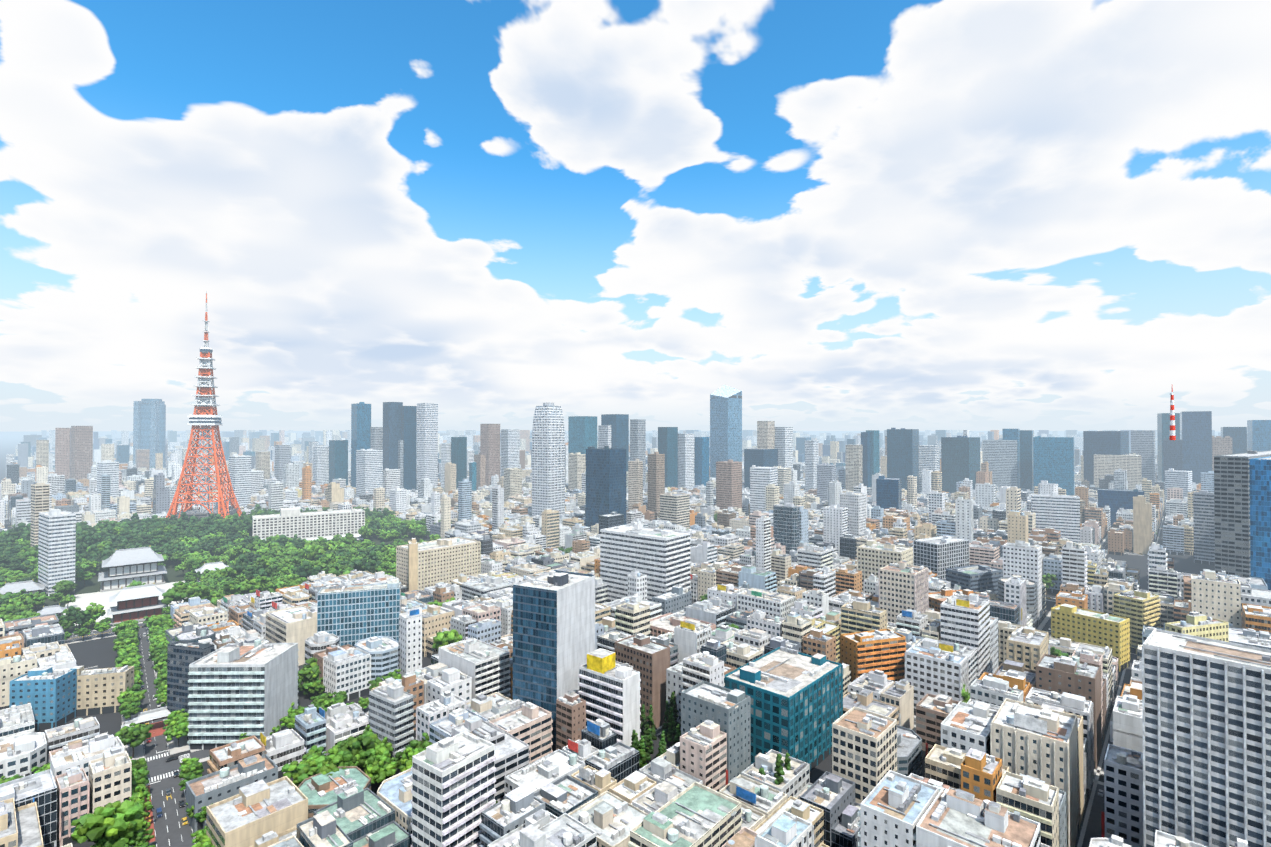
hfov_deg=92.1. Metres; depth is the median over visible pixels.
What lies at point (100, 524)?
tree
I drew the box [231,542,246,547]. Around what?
tree
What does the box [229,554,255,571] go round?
tree
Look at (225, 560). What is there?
tree
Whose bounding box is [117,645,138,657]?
tree
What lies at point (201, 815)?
tree
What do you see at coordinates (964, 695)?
tree
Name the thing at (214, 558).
tree
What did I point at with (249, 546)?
tree
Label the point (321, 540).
tree
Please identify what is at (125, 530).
tree
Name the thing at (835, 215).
sky
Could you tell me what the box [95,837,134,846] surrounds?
tree
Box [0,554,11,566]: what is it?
tree
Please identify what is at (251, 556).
tree
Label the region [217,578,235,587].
tree
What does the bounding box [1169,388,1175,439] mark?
radio mast
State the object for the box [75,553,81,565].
tree
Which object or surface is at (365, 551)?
tree
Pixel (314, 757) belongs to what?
tree
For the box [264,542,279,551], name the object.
tree
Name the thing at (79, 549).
tree
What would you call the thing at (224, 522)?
tree
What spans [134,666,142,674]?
tree
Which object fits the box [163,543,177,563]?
tree
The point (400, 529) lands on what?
tree
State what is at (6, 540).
tree
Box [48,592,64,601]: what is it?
tree
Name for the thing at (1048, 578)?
tree
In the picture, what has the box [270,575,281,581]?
tree
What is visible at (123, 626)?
tree
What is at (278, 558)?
tree
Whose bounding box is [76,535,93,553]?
tree
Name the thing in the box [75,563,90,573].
tree
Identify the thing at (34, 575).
tree
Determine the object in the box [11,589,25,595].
tree
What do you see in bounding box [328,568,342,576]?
tree
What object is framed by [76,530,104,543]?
tree
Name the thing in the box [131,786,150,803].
tree
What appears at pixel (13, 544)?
tree
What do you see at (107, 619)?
tree
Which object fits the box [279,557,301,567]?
tree
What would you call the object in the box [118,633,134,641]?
tree
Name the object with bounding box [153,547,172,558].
tree
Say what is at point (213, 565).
zojoji ankokuden
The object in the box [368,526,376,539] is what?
tree
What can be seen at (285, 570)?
tree
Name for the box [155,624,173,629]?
tree
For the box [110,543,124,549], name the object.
tree
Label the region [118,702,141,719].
tree
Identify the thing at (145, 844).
tree
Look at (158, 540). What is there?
tree
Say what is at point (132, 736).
tree
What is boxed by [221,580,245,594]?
tree
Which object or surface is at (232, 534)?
tree
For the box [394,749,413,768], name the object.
tree
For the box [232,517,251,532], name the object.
tree
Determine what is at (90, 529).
tree
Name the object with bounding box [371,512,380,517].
tree
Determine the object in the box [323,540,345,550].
tree
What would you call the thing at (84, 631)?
tree
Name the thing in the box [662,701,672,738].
tree
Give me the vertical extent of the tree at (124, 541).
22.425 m
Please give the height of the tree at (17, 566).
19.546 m
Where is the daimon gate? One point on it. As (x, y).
(144, 717)
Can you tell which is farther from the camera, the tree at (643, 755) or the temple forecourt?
the temple forecourt
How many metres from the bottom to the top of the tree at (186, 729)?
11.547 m
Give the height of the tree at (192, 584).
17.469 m
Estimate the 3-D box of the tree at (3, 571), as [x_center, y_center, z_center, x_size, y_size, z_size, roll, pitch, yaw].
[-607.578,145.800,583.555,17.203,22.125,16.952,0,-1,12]
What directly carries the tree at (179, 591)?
on the park ground at (93, 584)
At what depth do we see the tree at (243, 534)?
768.17 m
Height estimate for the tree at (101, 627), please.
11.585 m
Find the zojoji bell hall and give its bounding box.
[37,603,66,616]
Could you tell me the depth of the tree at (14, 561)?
609.54 m
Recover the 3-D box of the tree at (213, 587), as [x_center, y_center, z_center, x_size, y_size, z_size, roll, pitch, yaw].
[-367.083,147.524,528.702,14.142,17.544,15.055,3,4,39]
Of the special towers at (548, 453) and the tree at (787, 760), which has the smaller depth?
the tree at (787, 760)
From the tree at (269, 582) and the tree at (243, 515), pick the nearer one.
the tree at (269, 582)
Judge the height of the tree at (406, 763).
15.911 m
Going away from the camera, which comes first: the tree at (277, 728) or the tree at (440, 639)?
the tree at (277, 728)
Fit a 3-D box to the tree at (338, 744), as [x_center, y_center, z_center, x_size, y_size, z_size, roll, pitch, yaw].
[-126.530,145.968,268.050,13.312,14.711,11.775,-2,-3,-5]
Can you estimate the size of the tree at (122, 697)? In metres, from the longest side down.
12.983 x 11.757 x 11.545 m
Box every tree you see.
[0,531,17,543]
[0,532,19,538]
[0,543,10,549]
[0,547,11,554]
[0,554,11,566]
[0,567,11,576]
[0,576,6,585]
[0,592,13,597]
[0,595,14,606]
[0,604,18,615]
[0,614,25,621]
[0,774,23,783]
[4,570,24,576]
[5,563,25,570]
[5,574,25,582]
[5,596,31,608]
[6,544,22,556]
[7,522,29,532]
[7,557,33,570]
[9,542,19,551]
[9,616,32,620]
[11,540,30,548]
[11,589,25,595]
[12,538,24,543]
[12,600,32,610]
[12,609,36,618]
[15,577,36,582]
[15,606,27,611]
[17,545,37,559]
[18,570,36,577]
[20,592,49,610]
[21,556,37,572]
[22,527,30,540]
[25,566,33,573]
[28,570,37,581]
[31,764,49,773]
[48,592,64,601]
[51,580,63,589]
[54,580,77,595]
[56,614,67,624]
[59,620,75,631]
[60,595,75,608]
[62,607,80,615]
[64,632,71,639]
[66,606,92,628]
[71,800,143,846]
[73,627,90,640]
[75,543,84,560]
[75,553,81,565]
[75,558,90,570]
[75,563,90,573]
[75,570,95,586]
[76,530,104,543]
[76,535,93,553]
[77,521,90,527]
[79,544,101,558]
[80,553,99,570]
[81,618,95,626]
[83,526,95,531]
[84,602,105,628]
[86,541,112,552]
[87,550,108,572]
[89,561,101,576]
[93,621,110,637]
[94,538,110,544]
[95,520,108,528]
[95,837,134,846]
[96,551,115,570]
[97,527,116,538]
[99,617,110,622]
[102,520,123,531]
[102,545,110,553]
[103,550,112,556]
[110,535,120,546]
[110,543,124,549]
[112,621,139,634]
[113,527,131,533]
[113,620,133,628]
[113,630,137,642]
[113,637,139,650]
[114,652,142,665]
[114,724,153,757]
[115,650,140,659]
[116,529,130,534]
[116,657,140,669]
[117,627,137,634]
[117,643,138,651]
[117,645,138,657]
[117,690,146,703]
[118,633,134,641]
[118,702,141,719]
[119,531,131,537]
[119,696,138,708]
[120,513,140,522]
[120,684,140,693]
[121,521,135,530]
[121,534,135,541]
[121,539,141,548]
[127,580,145,586]
[128,828,153,846]
[129,723,145,728]
[129,756,147,769]
[129,797,153,816]
[130,529,152,543]
[131,769,148,786]
[131,784,145,789]
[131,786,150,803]
[134,517,151,526]
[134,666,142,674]
[134,677,143,684]
[134,842,155,846]
[138,538,154,545]
[139,544,157,547]
[141,817,150,834]
[143,615,160,625]
[146,517,166,528]
[147,524,164,531]
[147,618,157,627]
[147,629,161,639]
[149,535,167,545]
[149,632,164,643]
[149,639,167,652]
[149,644,166,658]
[150,530,171,545]
[150,637,165,643]
[150,649,166,664]
[152,615,176,627]
[152,661,166,671]
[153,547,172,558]
[153,614,170,619]
[153,653,166,664]
[153,674,166,684]
[154,685,166,703]
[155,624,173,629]
[157,669,166,677]
[157,680,166,693]
[158,524,175,532]
[158,555,167,565]
[158,696,166,705]
[161,540,184,552]
[161,581,194,605]
[161,604,172,612]
[162,716,183,735]
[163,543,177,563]
[163,709,186,724]
[163,721,187,746]
[164,514,176,525]
[170,551,183,565]
[172,526,190,537]
[173,541,201,555]
[174,518,191,529]
[174,561,189,576]
[176,532,191,539]
[178,512,199,522]
[178,718,188,740]
[178,770,201,790]
[179,536,198,546]
[179,758,198,768]
[179,761,203,778]
[182,551,199,559]
[184,555,206,562]
[184,556,204,572]
[184,570,195,578]
[184,575,196,582]
[184,585,211,600]
[185,524,200,531]
[187,581,197,588]
[187,803,212,821]
[188,516,200,524]
[191,531,208,537]
[191,826,207,846]
[192,536,207,546]
[192,838,214,846]
[196,527,217,538]
[196,569,211,579]
[197,549,209,555]
[197,579,214,585]
[198,542,215,551]
[199,524,210,531]
[200,572,214,581]
[204,533,215,540]
[204,555,221,562]
[205,516,220,524]
[205,584,218,594]
[208,537,220,554]
[209,568,220,577]
[209,598,216,606]
[210,589,226,599]
[211,519,230,527]
[212,513,222,520]
[212,548,221,555]
[213,567,236,579]
[214,576,232,584]
[215,515,232,520]
[215,521,235,533]
[215,544,232,554]
[216,531,225,538]
[217,539,233,547]
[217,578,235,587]
[219,556,229,563]
[221,513,239,524]
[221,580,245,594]
[224,535,242,543]
[226,532,239,537]
[227,556,237,560]
[228,545,246,557]
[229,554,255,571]
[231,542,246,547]
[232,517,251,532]
[233,570,246,579]
[233,574,251,581]
[234,538,243,542]
[235,525,248,533]
[238,531,248,537]
[238,537,248,543]
[238,576,268,592]
[239,733,249,739]
[240,511,251,519]
[241,536,253,542]
[243,564,269,578]
[244,552,260,562]
[245,538,263,550]
[251,504,264,512]
[252,535,266,543]
[252,541,265,550]
[253,555,276,569]
[254,547,269,556]
[260,577,272,591]
[262,582,268,590]
[264,509,273,514]
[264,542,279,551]
[265,562,283,576]
[266,534,279,542]
[267,577,289,592]
[269,545,285,557]
[270,572,282,578]
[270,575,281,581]
[270,725,280,734]
[271,534,293,546]
[273,547,292,558]
[273,556,283,561]
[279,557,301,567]
[279,567,291,574]
[279,710,302,728]
[282,756,324,785]
[283,574,299,582]
[285,542,295,548]
[287,560,316,577]
[288,702,297,712]
[289,549,305,559]
[289,577,306,585]
[293,534,305,543]
[294,541,304,548]
[297,706,306,714]
[298,667,318,694]
[298,678,314,696]
[298,745,326,764]
[299,558,314,565]
[299,755,318,763]
[302,540,313,548]
[302,657,320,680]
[303,677,325,695]
[306,544,326,560]
[310,558,329,566]
[310,563,326,575]
[310,692,334,709]
[312,537,326,544]
[312,566,326,575]
[316,748,356,775]
[318,550,334,557]
[319,698,343,711]
[321,552,341,563]
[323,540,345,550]
[325,563,353,573]
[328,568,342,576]
[332,740,345,748]
[333,534,342,540]
[333,691,347,700]
[335,548,351,556]
[336,559,351,564]
[338,734,376,757]
[339,754,362,768]
[341,533,356,544]
[342,555,350,561]
[348,548,357,556]
[349,556,362,562]
[350,550,381,572]
[355,539,372,548]
[357,549,371,556]
[358,697,368,712]
[359,525,372,538]
[359,743,390,771]
[362,725,380,740]
[365,755,396,783]
[366,731,379,743]
[367,542,385,552]
[368,520,381,536]
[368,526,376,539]
[368,676,384,689]
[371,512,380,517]
[373,529,380,539]
[375,737,392,752]
[376,564,387,572]
[378,509,388,519]
[380,522,391,529]
[380,529,389,541]
[382,551,395,562]
[383,544,396,550]
[384,549,395,562]
[384,669,401,679]
[385,529,400,540]
[387,511,396,514]
[389,521,407,533]
[390,560,395,573]
[392,539,407,546]
[393,517,405,525]
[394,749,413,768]
[399,747,425,771]
[405,732,431,749]
[406,522,421,537]
[414,529,425,540]
[416,518,425,524]
[420,525,426,530]
[427,600,443,606]
[429,534,440,540]
[432,631,461,651]
[444,629,461,642]
[630,729,640,768]
[638,736,646,767]
[640,704,646,735]
[643,705,656,746]
[645,728,653,762]
[656,731,666,756]
[658,741,662,756]
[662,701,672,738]
[666,707,675,745]
[669,692,679,729]
[671,724,680,746]
[700,594,706,600]
[729,623,740,629]
[758,768,764,774]
[774,754,784,784]
[784,753,791,769]
[961,685,969,702]
[1042,573,1057,594]
[1050,647,1068,656]
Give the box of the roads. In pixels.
[64,622,368,846]
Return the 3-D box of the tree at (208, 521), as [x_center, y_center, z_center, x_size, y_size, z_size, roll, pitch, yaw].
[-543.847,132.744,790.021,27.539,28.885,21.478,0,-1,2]
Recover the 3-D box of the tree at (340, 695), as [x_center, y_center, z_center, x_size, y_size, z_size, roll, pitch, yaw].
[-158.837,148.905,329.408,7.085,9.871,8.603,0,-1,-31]
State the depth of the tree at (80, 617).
452.07 m
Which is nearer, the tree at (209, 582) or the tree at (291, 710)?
the tree at (291, 710)
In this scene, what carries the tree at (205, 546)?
on the park ground at (93, 584)
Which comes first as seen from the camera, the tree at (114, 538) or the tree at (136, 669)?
the tree at (136, 669)
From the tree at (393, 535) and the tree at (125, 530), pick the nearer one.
the tree at (125, 530)
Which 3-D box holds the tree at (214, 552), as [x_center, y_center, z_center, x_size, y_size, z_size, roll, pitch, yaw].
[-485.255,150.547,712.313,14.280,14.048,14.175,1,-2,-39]
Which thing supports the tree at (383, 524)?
on the park ground at (93, 584)
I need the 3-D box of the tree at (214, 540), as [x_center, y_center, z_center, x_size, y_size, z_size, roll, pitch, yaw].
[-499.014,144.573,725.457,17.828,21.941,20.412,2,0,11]
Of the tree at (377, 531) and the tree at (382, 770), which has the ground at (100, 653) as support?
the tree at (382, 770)
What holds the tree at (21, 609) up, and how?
on the park ground at (93, 584)
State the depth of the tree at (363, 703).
323.30 m
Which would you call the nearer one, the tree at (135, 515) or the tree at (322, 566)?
the tree at (322, 566)
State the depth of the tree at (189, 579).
584.05 m
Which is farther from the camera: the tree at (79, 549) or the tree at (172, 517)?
the tree at (172, 517)
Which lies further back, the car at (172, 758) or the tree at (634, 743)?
the car at (172, 758)
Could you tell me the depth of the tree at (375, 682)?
341.37 m
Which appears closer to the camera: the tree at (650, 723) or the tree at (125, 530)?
the tree at (650, 723)
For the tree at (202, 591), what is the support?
on the park ground at (93, 584)
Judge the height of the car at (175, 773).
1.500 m
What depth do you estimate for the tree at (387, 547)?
688.94 m
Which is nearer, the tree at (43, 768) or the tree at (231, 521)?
the tree at (43, 768)
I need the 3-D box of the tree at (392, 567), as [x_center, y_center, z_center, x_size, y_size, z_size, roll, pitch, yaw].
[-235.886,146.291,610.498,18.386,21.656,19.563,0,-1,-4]
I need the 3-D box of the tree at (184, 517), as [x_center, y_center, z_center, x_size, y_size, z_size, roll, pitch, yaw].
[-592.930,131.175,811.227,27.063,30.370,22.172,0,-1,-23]
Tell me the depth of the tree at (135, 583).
546.34 m
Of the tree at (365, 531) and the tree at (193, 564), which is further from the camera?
the tree at (365, 531)
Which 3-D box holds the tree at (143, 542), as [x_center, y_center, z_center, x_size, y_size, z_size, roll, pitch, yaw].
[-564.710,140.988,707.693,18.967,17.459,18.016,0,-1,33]
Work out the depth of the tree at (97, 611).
461.46 m
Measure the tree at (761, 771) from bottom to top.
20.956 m
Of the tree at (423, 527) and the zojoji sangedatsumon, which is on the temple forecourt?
the zojoji sangedatsumon
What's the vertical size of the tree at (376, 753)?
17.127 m
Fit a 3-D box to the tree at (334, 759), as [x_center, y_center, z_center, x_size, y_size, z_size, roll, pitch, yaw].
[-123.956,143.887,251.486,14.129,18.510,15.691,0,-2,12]
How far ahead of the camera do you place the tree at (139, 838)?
214.43 m
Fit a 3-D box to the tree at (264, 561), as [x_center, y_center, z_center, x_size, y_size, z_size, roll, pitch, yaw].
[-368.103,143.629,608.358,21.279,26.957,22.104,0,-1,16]
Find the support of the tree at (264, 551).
on the park ground at (93, 584)
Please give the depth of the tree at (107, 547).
657.50 m
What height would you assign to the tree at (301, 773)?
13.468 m
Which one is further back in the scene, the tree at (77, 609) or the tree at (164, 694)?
the tree at (77, 609)
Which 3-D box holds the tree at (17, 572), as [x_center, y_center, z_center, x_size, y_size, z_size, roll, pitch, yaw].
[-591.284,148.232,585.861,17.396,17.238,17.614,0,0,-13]
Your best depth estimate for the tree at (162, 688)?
332.82 m
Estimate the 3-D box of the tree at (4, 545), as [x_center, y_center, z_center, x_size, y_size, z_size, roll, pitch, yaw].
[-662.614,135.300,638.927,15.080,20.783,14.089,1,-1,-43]
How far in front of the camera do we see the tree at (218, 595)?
518.73 m
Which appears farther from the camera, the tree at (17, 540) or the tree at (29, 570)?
the tree at (17, 540)
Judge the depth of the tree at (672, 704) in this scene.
299.90 m
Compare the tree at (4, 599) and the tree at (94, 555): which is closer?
the tree at (4, 599)
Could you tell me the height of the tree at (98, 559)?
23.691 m
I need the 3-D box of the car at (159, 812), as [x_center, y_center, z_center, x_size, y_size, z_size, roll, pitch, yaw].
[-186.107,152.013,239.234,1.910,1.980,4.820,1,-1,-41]
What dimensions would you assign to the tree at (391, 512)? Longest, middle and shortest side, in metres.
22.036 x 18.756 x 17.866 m
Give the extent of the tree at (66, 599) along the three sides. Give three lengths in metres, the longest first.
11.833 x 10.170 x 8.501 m
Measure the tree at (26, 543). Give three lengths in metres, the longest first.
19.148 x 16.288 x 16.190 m
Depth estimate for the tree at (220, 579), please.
564.43 m
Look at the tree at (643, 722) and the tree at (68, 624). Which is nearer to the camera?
the tree at (643, 722)
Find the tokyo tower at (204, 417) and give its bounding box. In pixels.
[166,291,241,517]
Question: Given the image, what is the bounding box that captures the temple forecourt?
[63,581,184,625]
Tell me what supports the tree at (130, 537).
on the park ground at (93, 584)
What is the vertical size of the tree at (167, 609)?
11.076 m
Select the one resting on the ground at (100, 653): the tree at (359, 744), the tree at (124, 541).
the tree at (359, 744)
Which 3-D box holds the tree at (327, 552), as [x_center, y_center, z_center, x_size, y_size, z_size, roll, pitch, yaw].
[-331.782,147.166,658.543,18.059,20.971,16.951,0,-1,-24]
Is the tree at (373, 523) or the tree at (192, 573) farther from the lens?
the tree at (373, 523)
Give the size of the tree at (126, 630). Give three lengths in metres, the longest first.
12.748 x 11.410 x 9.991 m
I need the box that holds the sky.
[0,0,1270,431]
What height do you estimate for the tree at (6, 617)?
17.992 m
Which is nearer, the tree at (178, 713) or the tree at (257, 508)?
the tree at (178, 713)
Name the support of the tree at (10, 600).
on the park ground at (93, 584)
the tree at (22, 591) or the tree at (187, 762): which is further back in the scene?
the tree at (22, 591)
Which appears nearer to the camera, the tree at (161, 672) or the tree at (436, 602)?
the tree at (161, 672)
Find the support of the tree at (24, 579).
on the park ground at (93, 584)
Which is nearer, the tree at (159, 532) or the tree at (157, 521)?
the tree at (159, 532)
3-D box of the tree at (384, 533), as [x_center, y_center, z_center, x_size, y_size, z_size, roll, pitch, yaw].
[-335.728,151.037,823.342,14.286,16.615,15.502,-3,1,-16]
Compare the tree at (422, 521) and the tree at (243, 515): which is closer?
the tree at (243, 515)
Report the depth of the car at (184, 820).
233.84 m
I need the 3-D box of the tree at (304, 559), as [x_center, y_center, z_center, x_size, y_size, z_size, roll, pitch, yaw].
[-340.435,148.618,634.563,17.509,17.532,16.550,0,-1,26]
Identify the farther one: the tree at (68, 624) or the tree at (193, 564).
the tree at (193, 564)
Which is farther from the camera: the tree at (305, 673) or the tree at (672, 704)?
the tree at (305, 673)
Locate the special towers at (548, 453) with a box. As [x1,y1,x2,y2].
[133,385,741,515]
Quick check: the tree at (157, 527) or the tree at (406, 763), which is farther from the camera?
the tree at (157, 527)
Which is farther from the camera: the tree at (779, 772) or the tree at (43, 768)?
the tree at (43, 768)
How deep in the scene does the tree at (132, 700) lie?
319.89 m
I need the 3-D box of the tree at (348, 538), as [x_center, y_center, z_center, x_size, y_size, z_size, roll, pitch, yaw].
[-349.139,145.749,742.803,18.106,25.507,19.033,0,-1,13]
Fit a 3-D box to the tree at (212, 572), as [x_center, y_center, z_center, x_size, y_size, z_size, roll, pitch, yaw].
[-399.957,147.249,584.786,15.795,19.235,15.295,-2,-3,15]
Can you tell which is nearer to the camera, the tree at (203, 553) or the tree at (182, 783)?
the tree at (182, 783)
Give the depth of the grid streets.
269.57 m
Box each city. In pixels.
[0,430,1220,555]
[0,496,1270,846]
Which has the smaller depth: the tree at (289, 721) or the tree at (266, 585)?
the tree at (289, 721)
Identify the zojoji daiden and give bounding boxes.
[98,545,166,591]
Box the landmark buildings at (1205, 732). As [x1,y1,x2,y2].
[9,402,1270,846]
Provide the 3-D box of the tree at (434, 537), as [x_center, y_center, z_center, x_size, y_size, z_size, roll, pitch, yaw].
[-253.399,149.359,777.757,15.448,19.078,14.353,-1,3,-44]
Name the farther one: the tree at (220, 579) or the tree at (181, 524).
the tree at (181, 524)
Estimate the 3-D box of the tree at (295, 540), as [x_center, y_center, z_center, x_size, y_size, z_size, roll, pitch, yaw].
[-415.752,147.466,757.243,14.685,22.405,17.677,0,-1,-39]
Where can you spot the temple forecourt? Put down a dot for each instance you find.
(83, 601)
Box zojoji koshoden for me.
[0,579,44,594]
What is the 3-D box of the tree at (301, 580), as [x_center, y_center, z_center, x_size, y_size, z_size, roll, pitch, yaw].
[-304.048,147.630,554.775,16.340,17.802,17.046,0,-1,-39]
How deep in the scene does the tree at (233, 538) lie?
745.42 m
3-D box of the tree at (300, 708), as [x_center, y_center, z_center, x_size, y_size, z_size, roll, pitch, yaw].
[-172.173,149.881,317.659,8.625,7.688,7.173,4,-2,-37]
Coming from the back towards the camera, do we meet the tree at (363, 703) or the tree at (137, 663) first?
the tree at (137, 663)
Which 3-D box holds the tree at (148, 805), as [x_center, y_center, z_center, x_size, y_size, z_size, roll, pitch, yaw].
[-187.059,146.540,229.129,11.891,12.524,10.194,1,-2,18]
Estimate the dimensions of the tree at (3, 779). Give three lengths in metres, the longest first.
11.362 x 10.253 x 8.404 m
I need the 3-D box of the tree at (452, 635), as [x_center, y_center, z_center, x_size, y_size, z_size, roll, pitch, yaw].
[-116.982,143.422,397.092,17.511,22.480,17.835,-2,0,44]
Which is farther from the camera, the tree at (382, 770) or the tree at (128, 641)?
the tree at (128, 641)
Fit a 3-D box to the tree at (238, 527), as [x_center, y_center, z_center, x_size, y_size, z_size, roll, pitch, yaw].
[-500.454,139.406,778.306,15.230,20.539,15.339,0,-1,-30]
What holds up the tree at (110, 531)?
on the park ground at (93, 584)
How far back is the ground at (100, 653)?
421.63 m
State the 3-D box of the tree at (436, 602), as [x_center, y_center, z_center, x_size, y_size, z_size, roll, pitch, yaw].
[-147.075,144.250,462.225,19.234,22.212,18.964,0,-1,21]
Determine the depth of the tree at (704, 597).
516.31 m
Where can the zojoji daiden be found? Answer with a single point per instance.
(126, 567)
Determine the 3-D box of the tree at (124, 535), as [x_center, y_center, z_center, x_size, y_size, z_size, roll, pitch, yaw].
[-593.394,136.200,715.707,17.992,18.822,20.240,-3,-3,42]
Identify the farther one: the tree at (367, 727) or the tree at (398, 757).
the tree at (367, 727)
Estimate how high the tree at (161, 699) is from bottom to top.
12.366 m
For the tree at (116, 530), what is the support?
on the park ground at (93, 584)
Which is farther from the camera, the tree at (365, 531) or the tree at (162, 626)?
the tree at (365, 531)
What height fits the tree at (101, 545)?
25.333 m
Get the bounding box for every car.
[156,807,162,817]
[165,788,171,794]
[166,756,178,761]
[173,771,178,777]
[179,800,184,807]
[182,817,187,824]
[1098,789,1103,796]
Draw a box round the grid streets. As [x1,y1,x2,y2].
[4,516,1164,846]
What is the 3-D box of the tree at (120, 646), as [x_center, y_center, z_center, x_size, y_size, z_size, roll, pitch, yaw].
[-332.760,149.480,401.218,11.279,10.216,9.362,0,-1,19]
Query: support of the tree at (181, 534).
on the park ground at (93, 584)
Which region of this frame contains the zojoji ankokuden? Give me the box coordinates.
[195,560,228,581]
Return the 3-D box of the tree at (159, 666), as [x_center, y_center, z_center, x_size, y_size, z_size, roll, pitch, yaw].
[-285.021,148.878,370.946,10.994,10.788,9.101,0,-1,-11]
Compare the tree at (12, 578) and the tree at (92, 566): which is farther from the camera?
the tree at (92, 566)
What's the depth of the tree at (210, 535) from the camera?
734.13 m
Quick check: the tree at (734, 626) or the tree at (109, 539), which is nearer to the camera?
the tree at (734, 626)
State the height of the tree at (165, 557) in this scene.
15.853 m
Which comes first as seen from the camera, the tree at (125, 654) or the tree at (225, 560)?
the tree at (125, 654)
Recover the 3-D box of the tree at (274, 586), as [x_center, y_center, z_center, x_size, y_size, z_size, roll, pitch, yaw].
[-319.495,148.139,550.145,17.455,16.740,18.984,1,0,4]
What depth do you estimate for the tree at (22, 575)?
575.63 m
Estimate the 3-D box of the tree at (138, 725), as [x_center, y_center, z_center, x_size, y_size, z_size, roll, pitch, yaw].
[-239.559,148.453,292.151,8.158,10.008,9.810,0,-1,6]
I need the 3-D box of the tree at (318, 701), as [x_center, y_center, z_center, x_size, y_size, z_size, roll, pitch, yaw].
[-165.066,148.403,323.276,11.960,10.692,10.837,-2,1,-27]
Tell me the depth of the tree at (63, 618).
447.38 m
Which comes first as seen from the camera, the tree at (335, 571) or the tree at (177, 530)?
the tree at (335, 571)
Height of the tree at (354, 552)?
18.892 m
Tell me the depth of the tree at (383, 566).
600.82 m
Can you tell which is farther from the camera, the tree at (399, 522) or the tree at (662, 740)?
the tree at (399, 522)
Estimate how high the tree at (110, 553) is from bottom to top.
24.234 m
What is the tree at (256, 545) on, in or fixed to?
on the park ground at (93, 584)
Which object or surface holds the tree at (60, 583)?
on the park ground at (93, 584)
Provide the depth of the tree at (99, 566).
618.67 m
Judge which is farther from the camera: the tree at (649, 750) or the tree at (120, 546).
the tree at (120, 546)
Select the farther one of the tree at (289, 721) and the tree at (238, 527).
the tree at (238, 527)
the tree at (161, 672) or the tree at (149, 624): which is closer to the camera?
the tree at (161, 672)
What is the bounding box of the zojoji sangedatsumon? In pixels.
[107,583,166,625]
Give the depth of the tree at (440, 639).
390.58 m
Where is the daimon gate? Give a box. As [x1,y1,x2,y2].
[121,706,170,728]
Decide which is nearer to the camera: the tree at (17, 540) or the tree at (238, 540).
the tree at (17, 540)
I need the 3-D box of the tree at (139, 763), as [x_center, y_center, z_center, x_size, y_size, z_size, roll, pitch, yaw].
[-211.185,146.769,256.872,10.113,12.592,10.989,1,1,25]
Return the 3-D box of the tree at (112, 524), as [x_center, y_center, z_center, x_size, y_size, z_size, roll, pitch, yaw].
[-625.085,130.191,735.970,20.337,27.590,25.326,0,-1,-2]
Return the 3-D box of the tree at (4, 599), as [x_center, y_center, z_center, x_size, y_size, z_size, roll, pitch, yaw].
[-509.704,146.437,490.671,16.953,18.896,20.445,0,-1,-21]
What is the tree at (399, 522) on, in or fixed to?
on the park ground at (93, 584)
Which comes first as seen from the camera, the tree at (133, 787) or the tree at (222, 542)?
the tree at (133, 787)
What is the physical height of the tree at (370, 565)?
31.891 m
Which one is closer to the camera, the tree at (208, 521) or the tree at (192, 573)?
the tree at (192, 573)
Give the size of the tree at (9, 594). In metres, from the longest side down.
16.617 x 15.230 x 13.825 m
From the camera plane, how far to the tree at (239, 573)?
585.96 m
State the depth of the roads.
278.54 m
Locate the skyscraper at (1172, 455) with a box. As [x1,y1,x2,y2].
[1163,438,1182,481]
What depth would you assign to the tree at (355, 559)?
638.15 m
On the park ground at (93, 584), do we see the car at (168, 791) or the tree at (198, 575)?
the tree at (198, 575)
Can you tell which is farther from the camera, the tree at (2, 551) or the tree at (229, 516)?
the tree at (229, 516)
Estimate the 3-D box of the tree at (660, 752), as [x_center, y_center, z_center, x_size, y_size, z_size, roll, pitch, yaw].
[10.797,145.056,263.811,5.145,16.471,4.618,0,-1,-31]
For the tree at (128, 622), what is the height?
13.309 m
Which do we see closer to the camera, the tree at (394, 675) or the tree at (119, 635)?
the tree at (394, 675)
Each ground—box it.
[0,431,1220,846]
[5,531,424,632]
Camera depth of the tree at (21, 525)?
723.23 m
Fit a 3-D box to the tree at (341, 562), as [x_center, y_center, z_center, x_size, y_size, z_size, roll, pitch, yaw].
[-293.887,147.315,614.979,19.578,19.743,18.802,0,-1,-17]
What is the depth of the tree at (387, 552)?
658.22 m
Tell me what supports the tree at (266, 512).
on the park ground at (93, 584)
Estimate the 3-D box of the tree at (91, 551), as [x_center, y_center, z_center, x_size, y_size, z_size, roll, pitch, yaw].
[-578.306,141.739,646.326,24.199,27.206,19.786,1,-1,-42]
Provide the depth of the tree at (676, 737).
281.26 m
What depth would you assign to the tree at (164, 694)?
325.59 m
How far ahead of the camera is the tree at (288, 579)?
558.69 m
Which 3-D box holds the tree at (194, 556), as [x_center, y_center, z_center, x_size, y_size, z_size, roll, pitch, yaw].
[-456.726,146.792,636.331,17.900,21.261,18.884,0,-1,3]
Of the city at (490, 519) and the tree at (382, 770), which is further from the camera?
the city at (490, 519)
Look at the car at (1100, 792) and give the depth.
252.02 m

